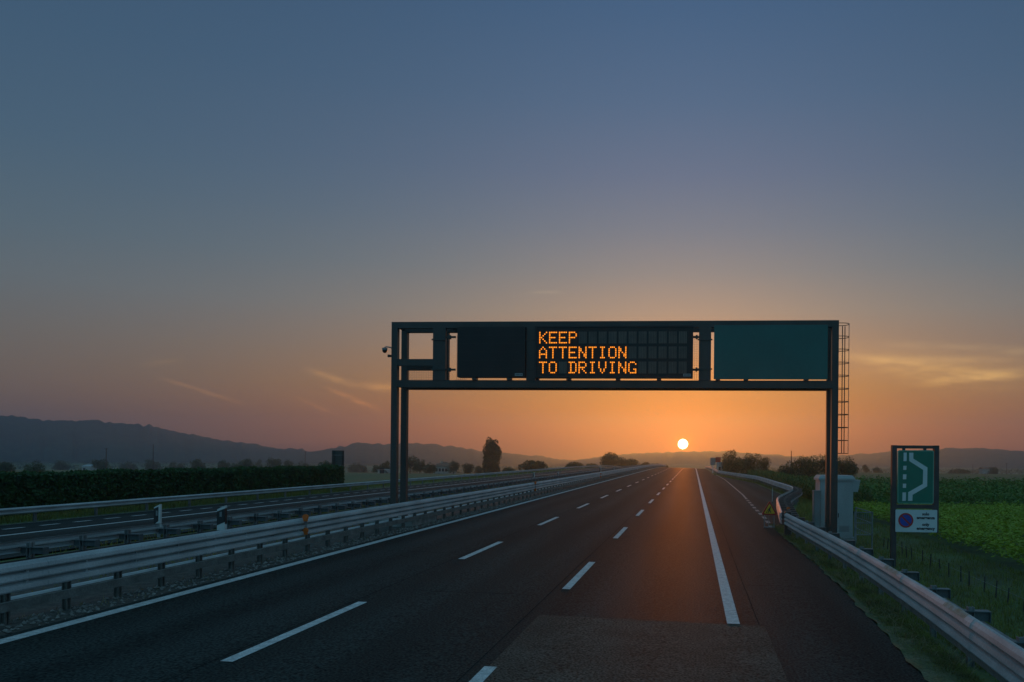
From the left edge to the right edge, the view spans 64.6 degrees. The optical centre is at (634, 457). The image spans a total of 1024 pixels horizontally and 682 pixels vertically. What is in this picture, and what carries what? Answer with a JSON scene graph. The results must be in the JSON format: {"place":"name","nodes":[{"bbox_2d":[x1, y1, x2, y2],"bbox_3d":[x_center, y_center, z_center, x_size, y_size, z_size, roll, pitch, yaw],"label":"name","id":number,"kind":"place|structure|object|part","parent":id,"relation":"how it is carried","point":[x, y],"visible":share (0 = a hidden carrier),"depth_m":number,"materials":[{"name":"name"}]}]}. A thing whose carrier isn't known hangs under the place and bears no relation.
{"place":"outdoors","nodes":[
{"label":"outdoors","id":0,"kind":"place"},
{"bbox_2d":[0,415,308,461],"bbox_3d":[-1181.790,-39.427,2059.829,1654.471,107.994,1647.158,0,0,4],"label":"hills","id":1,"kind":"structure","parent":0,"point":[24,439],"depth_m":1654.87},
{"bbox_2d":[0,489,565,633],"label":"loose gravel","id":2,"kind":"structure","parent":0,"point":[97,608],"depth_m":18.55,"materials":[{"name":"grey gravel"}]},
{"bbox_2d":[0,467,626,558],"bbox_3d":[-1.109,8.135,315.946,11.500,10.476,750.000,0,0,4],"label":"opposite road","id":3,"kind":"structure","parent":0,"point":[42,526],"depth_m":40.93,"materials":[{"name":"grey asphalt"}]},
{"bbox_2d":[8,469,771,526],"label":"worn road marking","id":4,"kind":"object","parent":3,"relation":"on","point":[460,480],"visible":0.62,"depth_m":53.34,"materials":[{"name":"paint"}]},
{"bbox_2d":[279,442,597,464],"bbox_3d":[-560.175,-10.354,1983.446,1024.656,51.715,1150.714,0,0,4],"label":"hills","id":5,"kind":"structure","parent":0,"point":[365,453],"depth_m":1707.61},
{"bbox_2d":[0,461,1023,681],"bbox_3d":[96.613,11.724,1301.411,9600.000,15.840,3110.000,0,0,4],"label":"terrain","id":6,"kind":"structure","parent":0,"point":[352,477],"depth_m":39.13,"materials":[{"name":"green plant"}]},
{"bbox_2d":[0,461,15,471],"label":"bush","id":7,"kind":"object","parent":6,"relation":"on","point":[7,466],"visible":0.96,"depth_m":254.79,"materials":[{"name":"green plant"}]},
{"bbox_2d":[24,459,44,471],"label":"bush","id":8,"kind":"object","parent":6,"relation":"on","point":[38,465],"visible":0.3,"depth_m":159.35,"materials":[{"name":"green plant"}]},
{"bbox_2d":[51,460,70,469],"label":"bush","id":9,"kind":"object","parent":6,"relation":"on","point":[62,465],"visible":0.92,"depth_m":655.97,"materials":[{"name":"green plant"}]},
{"bbox_2d":[82,464,96,469],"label":"farm building","id":10,"kind":"structure","parent":6,"relation":"on","point":[87,467],"depth_m":549.74,"materials":[{"name":"paint"}]},
{"bbox_2d":[91,459,110,469],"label":"leafy tree","id":11,"kind":"object","parent":6,"relation":"on","point":[98,464],"visible":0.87,"depth_m":462.91,"materials":[{"name":"green plant"}]},
{"bbox_2d":[119,461,137,469],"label":"bush","id":12,"kind":"object","parent":6,"relation":"on","point":[129,466],"visible":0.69,"depth_m":671.79,"materials":[{"name":"green plant"}]},
{"bbox_2d":[144,459,161,469],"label":"bush","id":13,"kind":"object","parent":6,"relation":"on","point":[148,465],"visible":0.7,"depth_m":629.93,"materials":[{"name":"green plant"}]},
{"bbox_2d":[0,464,344,517],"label":"hedge","id":14,"kind":"object","parent":6,"relation":"on","point":[24,488],"visible":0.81,"depth_m":47.98,"materials":[{"name":"green plant"}]},
{"bbox_2d":[189,458,204,467],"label":"leafy tree","id":15,"kind":"object","parent":6,"relation":"on","point":[196,463],"visible":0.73,"depth_m":458.80,"materials":[{"name":"green plant"}]},
{"bbox_2d":[217,459,230,467],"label":"leafy tree","id":16,"kind":"object","parent":6,"relation":"on","point":[222,463],"visible":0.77,"depth_m":457.85,"materials":[{"name":"green plant"}]},
{"bbox_2d":[236,458,256,466],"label":"leafy tree","id":17,"kind":"object","parent":6,"relation":"on","point":[246,462],"visible":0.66,"depth_m":446.19,"materials":[{"name":"green plant"}]},
{"bbox_2d":[265,458,281,466],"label":"leafy tree","id":18,"kind":"object","parent":6,"relation":"on","point":[274,462],"visible":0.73,"depth_m":445.20,"materials":[{"name":"green plant"}]},
{"bbox_2d":[283,459,292,465],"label":"leafy tree","id":19,"kind":"object","parent":6,"relation":"on","point":[287,463],"visible":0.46,"depth_m":450.13,"materials":[{"name":"green plant"}]},
{"bbox_2d":[298,461,309,465],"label":"bush","id":20,"kind":"object","parent":6,"relation":"on","point":[303,464],"visible":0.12,"depth_m":621.09,"materials":[{"name":"green plant"}]},
{"bbox_2d":[0,465,620,520],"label":"guardrail","id":21,"kind":"object","parent":6,"relation":"on","point":[34,510],"visible":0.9,"depth_m":49.12,"materials":[{"name":"metal"}]},
{"bbox_2d":[0,465,642,563],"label":"guardrail","id":22,"kind":"object","parent":6,"relation":"on","point":[30,548],"visible":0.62,"depth_m":27.29,"materials":[{"name":"metal"}]},
{"bbox_2d":[154,504,161,536],"bbox_3d":[-15.361,2.046,25.670,0.205,1.074,0.121,0,0,4],"label":"delineator","id":23,"kind":"object","parent":22,"relation":"attached to","point":[157,513],"visible":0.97,"depth_m":25.62,"materials":[{"name":"white plastic"}]},
{"bbox_2d":[317,461,331,464],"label":"bush","id":24,"kind":"object","parent":6,"relation":"on","point":[327,463],"visible":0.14,"depth_m":205.51,"materials":[{"name":"green plant"}]},
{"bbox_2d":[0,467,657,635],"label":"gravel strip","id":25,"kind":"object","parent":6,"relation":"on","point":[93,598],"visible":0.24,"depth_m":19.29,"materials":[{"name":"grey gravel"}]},
{"bbox_2d":[0,464,666,624],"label":"guardrail","id":26,"kind":"object","parent":25,"relation":"on","point":[65,570],"visible":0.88,"depth_m":18.58,"materials":[{"name":"metal"}]},
{"bbox_2d":[217,505,226,529],"bbox_3d":[-10.202,1.623,19.705,0.210,0.866,0.121,0,0,4],"label":"delineator","id":27,"kind":"object","parent":26,"relation":"attached to","point":[221,518],"visible":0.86,"depth_m":19.65,"materials":[{"name":"white plastic"}]},
{"bbox_2d":[302,514,308,534],"bbox_3d":[-9.497,1.939,23.020,0.166,0.594,0.084,0,0,4],"label":"rail reflector","id":28,"kind":"object","parent":26,"relation":"attached to","point":[305,517],"visible":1,"depth_m":22.98,"materials":[{"name":"plastic"}]},
{"bbox_2d":[332,450,343,466],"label":"road sign","id":29,"kind":"object","parent":6,"relation":"on","point":[338,457],"visible":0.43,"depth_m":77.91,"materials":[{"name":"grey paint"}]},
{"bbox_2d":[347,461,368,472],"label":"bush","id":30,"kind":"object","parent":6,"relation":"on","point":[357,468],"visible":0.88,"depth_m":613.89,"materials":[{"name":"green plant"}]},
{"bbox_2d":[372,465,381,472],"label":"leafy tree","id":31,"kind":"object","parent":6,"relation":"on","point":[375,468],"visible":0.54,"depth_m":337.63,"materials":[{"name":"green plant"}]},
{"bbox_2d":[376,468,389,472],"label":"farm building","id":32,"kind":"structure","parent":6,"relation":"on","point":[381,470],"depth_m":308.15,"materials":[{"name":"paint"}]},
{"bbox_2d":[381,461,389,468],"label":"leafy tree","id":33,"kind":"object","parent":6,"relation":"on","point":[385,466],"visible":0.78,"depth_m":327.55,"materials":[{"name":"green plant"}]},
{"bbox_2d":[408,455,418,472],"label":"leafy tree","id":34,"kind":"object","parent":6,"relation":"on","point":[411,463],"visible":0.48,"depth_m":317.27,"materials":[{"name":"green plant"}]},
{"bbox_2d":[414,459,426,473],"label":"leafy tree","id":35,"kind":"object","parent":6,"relation":"on","point":[417,467],"visible":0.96,"depth_m":311.64,"materials":[{"name":"green plant"}]},
{"bbox_2d":[423,462,436,472],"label":"leafy tree","id":36,"kind":"object","parent":6,"relation":"on","point":[431,468],"visible":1,"depth_m":306.27,"materials":[{"name":"green plant"}]},
{"bbox_2d":[433,461,455,473],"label":"farmhouse","id":37,"kind":"object","parent":6,"relation":"on","point":[442,466],"visible":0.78,"depth_m":318.65,"materials":[{"name":"paint"}]},
{"bbox_2d":[447,460,459,473],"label":"leafy tree","id":38,"kind":"object","parent":6,"relation":"on","point":[454,466],"visible":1,"depth_m":310.53,"materials":[{"name":"green plant"}]},
{"bbox_2d":[0,467,928,681],"bbox_3d":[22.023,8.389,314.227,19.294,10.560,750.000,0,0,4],"label":"carriageway","id":39,"kind":"structure","parent":6,"relation":"on","point":[404,631],"depth_m":16.94,"materials":[{"name":"grey asphalt"}]},
{"bbox_2d":[0,467,739,681],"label":"road marking","id":40,"kind":"object","parent":39,"relation":"on","point":[485,672],"visible":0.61,"depth_m":18.77,"materials":[{"name":"paint"}]},
{"bbox_2d":[163,483,817,681],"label":"tar joint","id":41,"kind":"object","parent":39,"relation":"on","point":[498,593],"visible":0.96,"depth_m":17.86,"materials":[{"name":"black asphalt"}]},
{"bbox_2d":[483,615,787,681],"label":"road patch","id":42,"kind":"object","parent":39,"relation":"on","point":[546,648],"visible":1,"depth_m":12.89,"materials":[{"name":"grey asphalt"}]},
{"bbox_2d":[762,502,776,527],"bbox_3d":[6.404,2.720,37.824,0.710,1.245,0.474,0,0,4],"label":"warning road sign","id":43,"kind":"object","parent":39,"relation":"on","point":[769,509],"visible":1,"depth_m":37.60,"materials":[{"name":"metal"}]},
{"bbox_2d":[461,462,474,473],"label":"leafy tree","id":44,"kind":"object","parent":6,"relation":"on","point":[468,467],"visible":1,"depth_m":314.82,"materials":[{"name":"green plant"}]},
{"bbox_2d":[474,466,483,473],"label":"bush","id":45,"kind":"object","parent":6,"relation":"on","point":[478,469],"visible":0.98,"depth_m":324.74,"materials":[{"name":"green plant"}]},
{"bbox_2d":[482,437,501,472],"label":"poplar tree","id":46,"kind":"object","parent":6,"relation":"on","point":[492,452],"visible":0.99,"depth_m":303.48,"materials":[{"name":"green plant"}]},
{"bbox_2d":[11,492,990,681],"bbox_3d":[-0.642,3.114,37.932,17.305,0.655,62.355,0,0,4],"label":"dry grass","id":47,"kind":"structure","parent":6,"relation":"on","point":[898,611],"depth_m":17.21,"materials":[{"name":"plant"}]},
{"bbox_2d":[502,466,515,471],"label":"bush","id":48,"kind":"object","parent":6,"relation":"on","point":[506,469],"visible":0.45,"depth_m":273.04,"materials":[{"name":"green plant"}]},
{"bbox_2d":[6,460,1023,473],"bbox_3d":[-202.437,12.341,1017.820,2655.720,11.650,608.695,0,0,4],"label":"distant treeline","id":49,"kind":"object","parent":6,"relation":"on","point":[514,467],"visible":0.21,"depth_m":1027.47,"materials":[{"name":"green plant"}]},
{"bbox_2d":[518,460,548,470],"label":"bush","id":50,"kind":"object","parent":6,"relation":"on","point":[532,464],"visible":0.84,"depth_m":261.66,"materials":[{"name":"green plant"}]},
{"bbox_2d":[565,461,582,468],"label":"bush","id":51,"kind":"object","parent":6,"relation":"on","point":[573,464],"visible":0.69,"depth_m":286.44,"materials":[{"name":"green plant"}]},
{"bbox_2d":[584,463,597,467],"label":"bush","id":52,"kind":"object","parent":6,"relation":"on","point":[591,464],"visible":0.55,"depth_m":341.67,"materials":[{"name":"green plant"}]},
{"bbox_2d":[369,320,848,532],"bbox_3d":[-0.983,-0.913,33.791,19.815,9.530,3.050,0,0,4],"label":"sign gantry","id":53,"kind":"object","parent":6,"relation":"on","point":[438,364],"visible":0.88,"depth_m":33.51,"materials":[{"name":"grey paint"}]},
{"bbox_2d":[382,346,390,352],"bbox_3d":[-10.526,-4.597,33.996,0.478,0.291,0.219,0,0,4],"label":"traffic camera","id":54,"kind":"object","parent":53,"relation":"attached to","point":[384,349],"visible":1,"depth_m":33.95,"materials":[{"name":"grey plastic"}]},
{"bbox_2d":[457,327,526,377],"bbox_3d":[-5.990,-4.420,33.610,2.894,2.116,0.458,0,0,4],"label":"blank display","id":55,"kind":"object","parent":53,"relation":"attached to","point":[491,352],"visible":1,"depth_m":33.40,"materials":[{"name":"black plastic"}]},
{"bbox_2d":[534,325,692,378],"bbox_3d":[-0.849,-4.375,33.213,6.593,2.146,0.528,0,0,4],"label":"message sign","id":56,"kind":"object","parent":53,"relation":"attached to","point":[614,352],"visible":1,"depth_m":33.00,"materials":[{"name":"black plastic"}]},
{"bbox_2d":[714,325,827,379],"bbox_3d":[5.588,-4.307,32.653,4.617,2.231,0.068,0,0,4],"label":"green panel","id":57,"kind":"object","parent":53,"relation":"attached to","point":[799,352],"visible":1,"depth_m":32.62,"materials":[{"name":"metal"}]},
{"bbox_2d":[599,452,620,466],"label":"leafy tree","id":58,"kind":"object","parent":6,"relation":"on","point":[608,458],"visible":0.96,"depth_m":319.73,"materials":[{"name":"green plant"}]},
{"bbox_2d":[617,457,626,466],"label":"leafy tree","id":59,"kind":"object","parent":6,"relation":"on","point":[622,462],"visible":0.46,"depth_m":338.72,"materials":[{"name":"green plant"}]},
{"bbox_2d":[624,458,640,466],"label":"leafy tree","id":60,"kind":"object","parent":6,"relation":"on","point":[630,462],"visible":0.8,"depth_m":334.81,"materials":[{"name":"green plant"}]},
{"bbox_2d":[710,457,720,472],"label":"direction boards","id":61,"kind":"object","parent":6,"relation":"on","point":[713,461],"visible":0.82,"depth_m":177.16,"materials":[{"name":"grey metal"}]},
{"bbox_2d":[716,462,721,472],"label":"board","id":62,"kind":"object","parent":6,"relation":"on","point":[718,466],"visible":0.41,"depth_m":179.07,"materials":[{"name":"paint"}]},
{"bbox_2d":[721,450,745,477],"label":"leafy tree","id":63,"kind":"object","parent":6,"relation":"on","point":[735,466],"visible":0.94,"depth_m":162.92,"materials":[{"name":"green plant"}]},
{"bbox_2d":[741,453,763,474],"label":"leafy tree","id":64,"kind":"object","parent":6,"relation":"on","point":[750,464],"visible":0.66,"depth_m":166.38,"materials":[{"name":"green plant"}]},
{"bbox_2d":[705,466,801,532],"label":"guardrail","id":65,"kind":"object","parent":6,"relation":"on","point":[790,496],"visible":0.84,"depth_m":62.92,"materials":[{"name":"metal"}]},
{"bbox_2d":[756,457,770,470],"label":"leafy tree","id":66,"kind":"object","parent":6,"relation":"on","point":[765,463],"visible":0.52,"depth_m":170.08,"materials":[{"name":"green plant"}]},
{"bbox_2d":[777,460,796,475],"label":"bush","id":67,"kind":"object","parent":6,"relation":"on","point":[788,469],"visible":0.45,"depth_m":147.75,"materials":[{"name":"green plant"}]},
{"bbox_2d":[790,456,823,477],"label":"leafy tree","id":68,"kind":"object","parent":6,"relation":"on","point":[803,466],"visible":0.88,"depth_m":142.26,"materials":[{"name":"green plant"}]},
{"bbox_2d":[747,469,876,512],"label":"maize plants","id":69,"kind":"object","parent":6,"relation":"on","point":[806,485],"visible":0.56,"depth_m":76.45,"materials":[{"name":"green plant"}]},
{"bbox_2d":[812,490,820,526],"bbox_3d":[8.665,2.788,37.865,0.361,2.423,0.510,0,0,4],"label":"meter box","id":70,"kind":"object","parent":6,"relation":"on","point":[816,506],"visible":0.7,"depth_m":37.63,"materials":[{"name":"grey plastic"}]},
{"bbox_2d":[814,494,819,526],"bbox_3d":[8.645,2.563,37.633,0.251,1.673,0.014,0,0,4],"label":"door","id":71,"kind":"structure","parent":70,"relation":"in","point":[817,496],"depth_m":37.62,"materials":[{"name":"grey plastic"}]},
{"bbox_2d":[817,454,840,474],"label":"leafy tree","id":72,"kind":"object","parent":6,"relation":"on","point":[822,461],"visible":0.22,"depth_m":142.33,"materials":[{"name":"green plant"}]},
{"bbox_2d":[814,475,860,539],"bbox_3d":[9.802,2.538,38.568,2.059,3.344,1.620,0,0,4],"label":"control cabinet","id":73,"kind":"object","parent":6,"relation":"on","point":[848,485],"visible":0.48,"depth_m":37.85,"materials":[{"name":"metal"}]},
{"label":"door","id":74,"kind":"part","parent":73,"relation":"part of","materials":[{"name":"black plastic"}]},
{"bbox_3d":[9.990,2.471,37.837,0.717,2.520,0.049,0,0,4],"label":"door","id":75,"kind":"part","parent":73,"relation":"part of","materials":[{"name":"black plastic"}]},
{"bbox_2d":[838,455,858,476],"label":"leafy tree","id":76,"kind":"object","parent":6,"relation":"on","point":[846,467],"visible":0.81,"depth_m":146.42,"materials":[{"name":"green plant"}]},
{"bbox_2d":[854,507,872,548],"bbox_3d":[9.877,3.290,35.564,0.792,1.941,3.470,0,0,4],"label":"safety railing","id":77,"kind":"object","parent":6,"relation":"on","point":[862,523],"visible":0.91,"depth_m":33.86,"materials":[{"name":"metal"}]},
{"bbox_2d":[862,464,869,472],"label":"leafy tree","id":78,"kind":"object","parent":6,"relation":"on","point":[864,467],"visible":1,"depth_m":412.23,"materials":[{"name":"green plant"}]},
{"bbox_2d":[780,533,965,681],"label":"verge soil","id":79,"kind":"structure","parent":6,"relation":"on","point":[929,674],"depth_m":13.81,"materials":[{"name":"brown soil"}]},
{"bbox_2d":[873,467,881,472],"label":"bush","id":80,"kind":"object","parent":6,"relation":"on","point":[876,470],"visible":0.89,"depth_m":440.74,"materials":[{"name":"green plant"}]},
{"bbox_2d":[784,513,1023,681],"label":"guardrail","id":81,"kind":"object","parent":6,"relation":"on","point":[971,634],"visible":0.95,"depth_m":14.23,"materials":[{"name":"metal"}]},
{"bbox_2d":[784,511,790,535],"bbox_3d":[6.597,2.898,34.254,0.270,1.120,0.200,0,0,4],"label":"rail terminal","id":82,"kind":"object","parent":81,"relation":"attached to","point":[787,531],"visible":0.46,"depth_m":34.16,"materials":[{"name":"grey paint"}]},
{"bbox_2d":[797,474,1023,509],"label":"vine rows","id":83,"kind":"object","parent":6,"relation":"on","point":[955,491],"visible":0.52,"depth_m":71.75,"materials":[{"name":"green plant"}]},
{"bbox_2d":[890,445,938,567],"bbox_3d":[10.350,1.992,29.392,1.692,4.864,0.282,0,0,4],"label":"layby sign","id":84,"kind":"object","parent":6,"relation":"on","point":[915,480],"visible":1,"depth_m":29.27,"materials":[{"name":"green metal"}]},
{"bbox_2d":[853,498,1023,564],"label":"leafy crop","id":85,"kind":"object","parent":6,"relation":"on","point":[979,523],"visible":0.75,"depth_m":42.24,"materials":[{"name":"green plant"}]},
{"bbox_2d":[883,537,1023,611],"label":"stake fence","id":86,"kind":"object","parent":6,"relation":"on","point":[961,572],"visible":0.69,"depth_m":27.08,"materials":[{"name":"brown wood"}]},
{"bbox_2d":[947,468,970,473],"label":"bush","id":87,"kind":"object","parent":6,"relation":"on","point":[958,471],"visible":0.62,"depth_m":580.41,"materials":[{"name":"green plant"}]},
{"bbox_2d":[978,467,989,473],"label":"farm building","id":88,"kind":"structure","parent":6,"relation":"on","point":[984,470],"depth_m":544.46,"materials":[{"name":"concrete"}]},
{"bbox_2d":[987,467,998,473],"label":"bush","id":89,"kind":"object","parent":6,"relation":"on","point":[993,470],"visible":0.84,"depth_m":502.78,"materials":[{"name":"green plant"}]},
{"bbox_2d":[0,0,1023,459],"label":"sky","id":90,"kind":"structure","parent":0,"point":[218,218],"materials":[{"name":"blue"}]},
{"bbox_2d":[562,451,863,465],"bbox_3d":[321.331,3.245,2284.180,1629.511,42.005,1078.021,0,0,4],"label":"hills","id":91,"kind":"structure","parent":0,"point":[691,457],"depth_m":2097.13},
{"bbox_2d":[768,448,1023,468],"bbox_3d":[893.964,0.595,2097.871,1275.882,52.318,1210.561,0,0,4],"label":"hills","id":92,"kind":"structure","parent":0,"point":[969,458],"depth_m":1867.98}
]}

